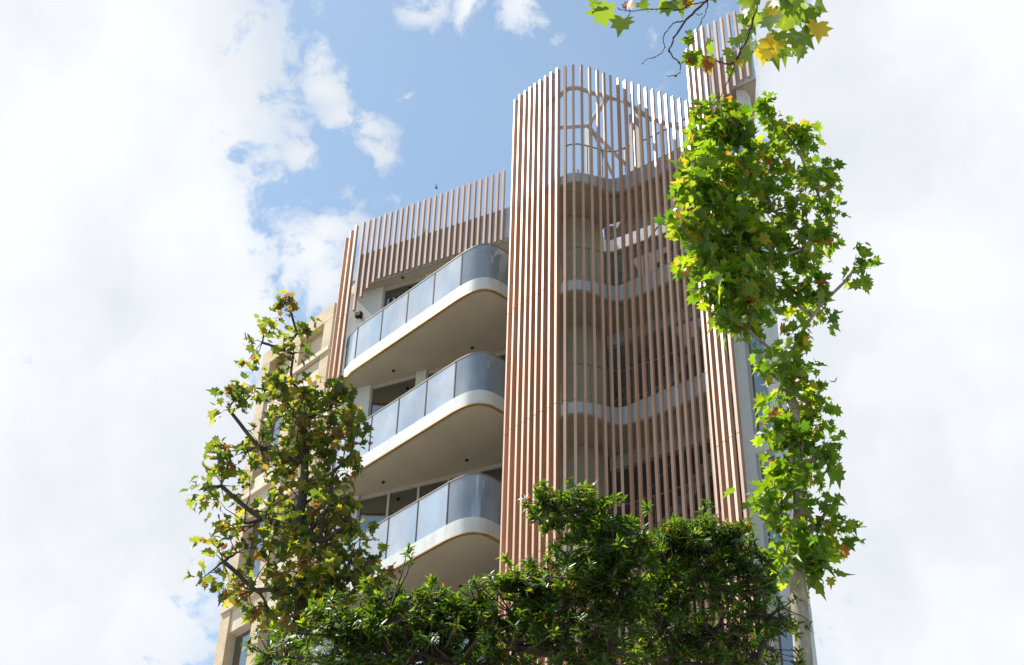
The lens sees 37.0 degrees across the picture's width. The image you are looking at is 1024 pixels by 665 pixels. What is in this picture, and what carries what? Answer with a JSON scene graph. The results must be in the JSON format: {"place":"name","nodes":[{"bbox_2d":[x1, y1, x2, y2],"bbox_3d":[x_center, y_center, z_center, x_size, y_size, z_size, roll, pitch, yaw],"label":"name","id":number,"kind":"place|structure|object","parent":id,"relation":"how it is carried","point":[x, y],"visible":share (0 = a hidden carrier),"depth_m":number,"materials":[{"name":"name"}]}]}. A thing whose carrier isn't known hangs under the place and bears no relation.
{"place":"outdoors","nodes":[
{"label":"outdoors","id":0,"kind":"place"},
{"bbox_2d":[0,0,1023,664],"label":"sky","id":1,"kind":"structure","parent":0,"point":[169,169],"materials":[{"name":"white"}]},
{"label":"pavement","id":2,"kind":"structure","parent":0,"visible":0},
{"bbox_2d":[180,289,401,664],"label":"plane tree","id":3,"kind":"object","parent":2,"relation":"on","point":[301,539],"visible":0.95,"depth_m":22.26,"materials":[{"name":"green plant"}]},
{"bbox_2d":[241,542,527,664],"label":"evergreen tree","id":4,"kind":"object","parent":2,"relation":"on","point":[372,626],"visible":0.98,"depth_m":14.48,"materials":[{"name":"green plant"}]},
{"bbox_2d":[303,7,817,664],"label":"apartment building","id":5,"kind":"structure","parent":2,"relation":"on","point":[495,365],"depth_m":32.31,"materials":[{"name":"wood"}]},
{"bbox_2d":[369,374,415,415],"bbox_3d":[-2.809,2.302,35.389,1.210,3.180,0.103,-15,-43,19],"label":"window","id":6,"kind":"structure","parent":5,"relation":"in","point":[382,394],"depth_m":36.16,"materials":[{"name":"glass"}]},
{"bbox_2d":[382,276,424,308],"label":"window","id":7,"kind":"structure","parent":5,"relation":"in","point":[391,293],"depth_m":38.23,"materials":[{"name":"glass"}]},
{"bbox_2d":[343,590,497,659],"bbox_3d":[-1.812,6.837,30.927,3.730,3.180,0.103,-15,-43,19],"label":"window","id":8,"kind":"structure","parent":5,"relation":"in","point":[495,592],"depth_m":31.33,"materials":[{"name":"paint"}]},
{"bbox_2d":[357,463,502,530],"bbox_3d":[-1.744,4.425,32.952,3.730,3.180,0.103,-15,-43,19],"label":"window","id":9,"kind":"structure","parent":5,"relation":"in","point":[378,506],"depth_m":33.93,"materials":[{"name":"glass"}]},
{"bbox_2d":[427,350,505,378],"bbox_3d":[-0.989,1.814,34.747,2.230,3.180,0.103,-15,-43,19],"label":"window","id":10,"kind":"structure","parent":5,"relation":"in","point":[502,354],"depth_m":35.89,"materials":[{"name":"glass"}]},
{"bbox_2d":[727,97,740,153],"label":"window","id":11,"kind":"structure","parent":5,"relation":"in","point":[734,98],"depth_m":32.24,"materials":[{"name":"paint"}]},
{"bbox_2d":[744,318,770,433],"bbox_3d":[4.587,0.773,28.304,0.398,2.727,0.080,-23,-46,26],"label":"window","id":12,"kind":"structure","parent":5,"relation":"in","point":[756,383],"depth_m":28.18,"materials":[{"name":"glass"}]},
{"bbox_2d":[757,450,785,584],"bbox_3d":[4.519,3.188,26.276,0.398,2.737,0.080,-23,-46,26],"label":"window","id":13,"kind":"structure","parent":5,"relation":"in","point":[761,476],"depth_m":26.22,"materials":[{"name":"glass"}]},
{"bbox_2d":[774,607,793,664],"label":"window","id":14,"kind":"structure","parent":5,"relation":"in","point":[783,643],"depth_m":24.72,"materials":[{"name":"glass"}]},
{"bbox_2d":[457,476,669,664],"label":"evergreen tree","id":15,"kind":"object","parent":2,"relation":"on","point":[608,551],"visible":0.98,"depth_m":14.60,"materials":[{"name":"green plant"}]},
{"bbox_2d":[583,0,833,102],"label":"plane tree","id":16,"kind":"object","parent":2,"relation":"on","point":[785,16],"visible":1,"depth_m":10.06,"materials":[{"name":"green plant"}]},
{"bbox_2d":[614,499,812,664],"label":"evergreen tree","id":17,"kind":"object","parent":2,"relation":"on","point":[687,545],"visible":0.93,"depth_m":15.04,"materials":[{"name":"green plant"}]},
{"bbox_2d":[653,90,884,664],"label":"plane tree","id":18,"kind":"object","parent":2,"relation":"on","point":[702,192],"visible":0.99,"depth_m":20.39,"materials":[{"name":"green plant"}]},
{"label":"ground","id":19,"kind":"structure","parent":0,"visible":0},
{"bbox_2d":[213,303,344,664],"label":"sandstone building","id":20,"kind":"structure","parent":19,"relation":"on","point":[233,634],"depth_m":38.21,"materials":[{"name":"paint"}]},
{"bbox_2d":[230,626,250,664],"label":"window","id":21,"kind":"structure","parent":20,"relation":"in","point":[237,655],"depth_m":35.86,"materials":[{"name":"glass"}]},
{"bbox_2d":[243,518,264,579],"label":"window","id":22,"kind":"structure","parent":20,"relation":"in","point":[254,530],"depth_m":37.58,"materials":[{"name":"glass"}]},
{"bbox_2d":[259,411,281,474],"bbox_3d":[-6.111,2.841,39.480,0.060,2.000,1.000,33,-49,-32],"label":"window","id":23,"kind":"structure","parent":20,"relation":"in","point":[275,425],"depth_m":39.74,"materials":[{"name":"glass"}]},
{"bbox_2d":[264,618,280,664],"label":"window","id":24,"kind":"structure","parent":20,"relation":"in","point":[267,636],"depth_m":34.96,"materials":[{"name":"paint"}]},
{"bbox_2d":[275,359,289,375],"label":"window","id":25,"kind":"structure","parent":20,"relation":"in","point":[287,362],"depth_m":41.16,"materials":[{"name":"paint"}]},
{"bbox_2d":[276,492,297,562],"bbox_3d":[-5.234,4.679,36.662,0.060,2.000,1.000,33,-49,-32],"label":"window","id":26,"kind":"structure","parent":20,"relation":"in","point":[292,497],"depth_m":37.27,"materials":[{"name":"glass"}]},
{"bbox_2d":[293,388,315,447],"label":"window","id":27,"kind":"structure","parent":20,"relation":"in","point":[314,388],"depth_m":38.92,"materials":[{"name":"glass"}]},
{"bbox_2d":[304,332,322,361],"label":"window","id":28,"kind":"structure","parent":20,"relation":"in","point":[315,344],"depth_m":40.41,"materials":[{"name":"paint"}]}
]}

